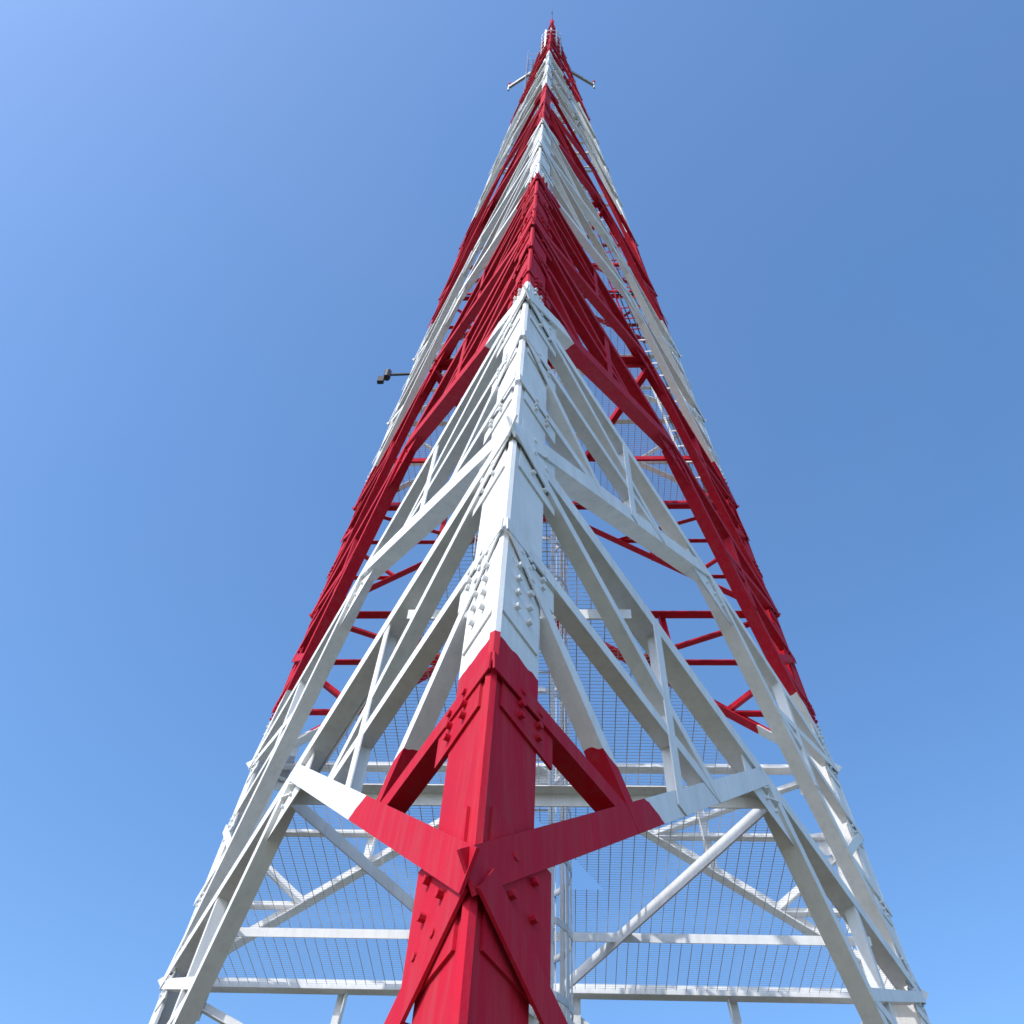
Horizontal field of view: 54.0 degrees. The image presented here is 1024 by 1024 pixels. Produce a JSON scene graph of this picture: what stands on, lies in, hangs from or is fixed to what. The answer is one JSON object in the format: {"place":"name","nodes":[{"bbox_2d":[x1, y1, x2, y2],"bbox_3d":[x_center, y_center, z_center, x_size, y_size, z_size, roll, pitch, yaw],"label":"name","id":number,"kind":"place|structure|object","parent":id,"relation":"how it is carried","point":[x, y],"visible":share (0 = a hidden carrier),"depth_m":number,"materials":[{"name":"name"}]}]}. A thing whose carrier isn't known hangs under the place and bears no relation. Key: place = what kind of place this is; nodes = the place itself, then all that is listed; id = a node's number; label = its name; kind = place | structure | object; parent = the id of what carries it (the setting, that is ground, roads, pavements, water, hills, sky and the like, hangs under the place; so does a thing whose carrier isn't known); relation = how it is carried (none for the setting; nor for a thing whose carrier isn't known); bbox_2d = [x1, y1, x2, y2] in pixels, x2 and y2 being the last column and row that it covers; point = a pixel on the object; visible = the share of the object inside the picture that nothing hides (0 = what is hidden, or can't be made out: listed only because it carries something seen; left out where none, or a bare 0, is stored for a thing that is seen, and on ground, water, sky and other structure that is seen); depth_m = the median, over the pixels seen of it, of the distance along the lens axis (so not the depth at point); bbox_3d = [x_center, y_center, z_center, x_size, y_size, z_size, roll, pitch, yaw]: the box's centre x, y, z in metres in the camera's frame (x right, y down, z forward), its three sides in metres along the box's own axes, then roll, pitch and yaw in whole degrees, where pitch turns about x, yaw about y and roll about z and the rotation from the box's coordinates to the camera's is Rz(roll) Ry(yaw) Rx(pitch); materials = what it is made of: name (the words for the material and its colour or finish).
{"place":"outdoors","nodes":[
{"label":"outdoors","id":0,"kind":"place"},
{"bbox_2d":[0,0,1023,1023],"label":"sky","id":1,"kind":"structure","parent":0,"point":[222,222],"materials":[{"name":"blue"}]},
{"label":"ground","id":2,"kind":"structure","parent":0,"visible":0},
{"bbox_2d":[149,19,930,1023],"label":"steel tower","id":3,"kind":"structure","parent":2,"relation":"on","point":[477,961],"depth_m":8.26,"materials":[{"name":"white metal"}]},
{"bbox_2d":[377,369,409,383],"bbox_3d":[-2.254,-2.617,19.305,0.616,0.490,0.138,0,-54,3],"label":"leg light","id":4,"kind":"object","parent":3,"relation":"attached to","point":[387,375],"visible":0.96,"depth_m":19.27,"materials":[{"name":"grey plastic"}]},
{"bbox_2d":[472,28,573,1023],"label":"ladder","id":5,"kind":"object","parent":3,"relation":"attached to","point":[561,998],"visible":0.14,"depth_m":8.55,"materials":[{"name":"white metal"}]},
{"bbox_2d":[523,60,533,116],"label":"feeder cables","id":6,"kind":"object","parent":3,"relation":"attached to","point":[529,78],"visible":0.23,"depth_m":32.97,"materials":[{"name":"grey plastic"}]},
{"bbox_2d":[159,173,925,1010],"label":"bolts","id":7,"kind":"object","parent":3,"relation":"attached to","point":[511,893],"visible":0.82,"depth_m":5.28,"materials":[{"name":"white metal"}]},
{"bbox_2d":[462,179,632,292],"bbox_3d":[0.689,-6.153,20.379,4.162,0.001,3.605,0,-54,3],"label":"grating","id":8,"kind":"object","parent":3,"relation":"on","point":[588,256],"depth_m":21.01,"materials":[{"name":"grey metal"}]},
{"bbox_2d":[504,92,592,165],"bbox_3d":[0.960,-10.184,26.221,2.712,0.001,2.349,0,-54,3],"label":"grating","id":9,"kind":"object","parent":3,"relation":"on","point":[575,150],"depth_m":26.46,"materials":[{"name":"grey metal"}]},
{"bbox_2d":[393,266,706,502],"bbox_3d":[0.418,-2.123,14.536,5.612,0.001,4.860,0,-54,3],"label":"grating","id":10,"kind":"object","parent":3,"relation":"on","point":[594,463],"depth_m":15.29,"materials":[{"name":"grey metal"}]},
{"bbox_2d":[507,70,594,90],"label":"arms","id":11,"kind":"object","parent":3,"relation":"attached to","point":[582,78],"visible":0.93,"depth_m":33.90},
{"bbox_2d":[215,517,893,992],"bbox_3d":[0.124,2.248,8.200,7.185,0.001,6.222,0,-54,3],"label":"grating","id":12,"kind":"object","parent":3,"relation":"on","point":[639,967],"visible":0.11,"depth_m":9.05,"materials":[{"name":"grey metal"}]},
{"bbox_2d":[579,181,734,525],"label":"feeders","id":13,"kind":"object","parent":3,"relation":"attached to","point":[647,352],"visible":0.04,"depth_m":19.88,"materials":[{"name":"plastic"}]}
]}

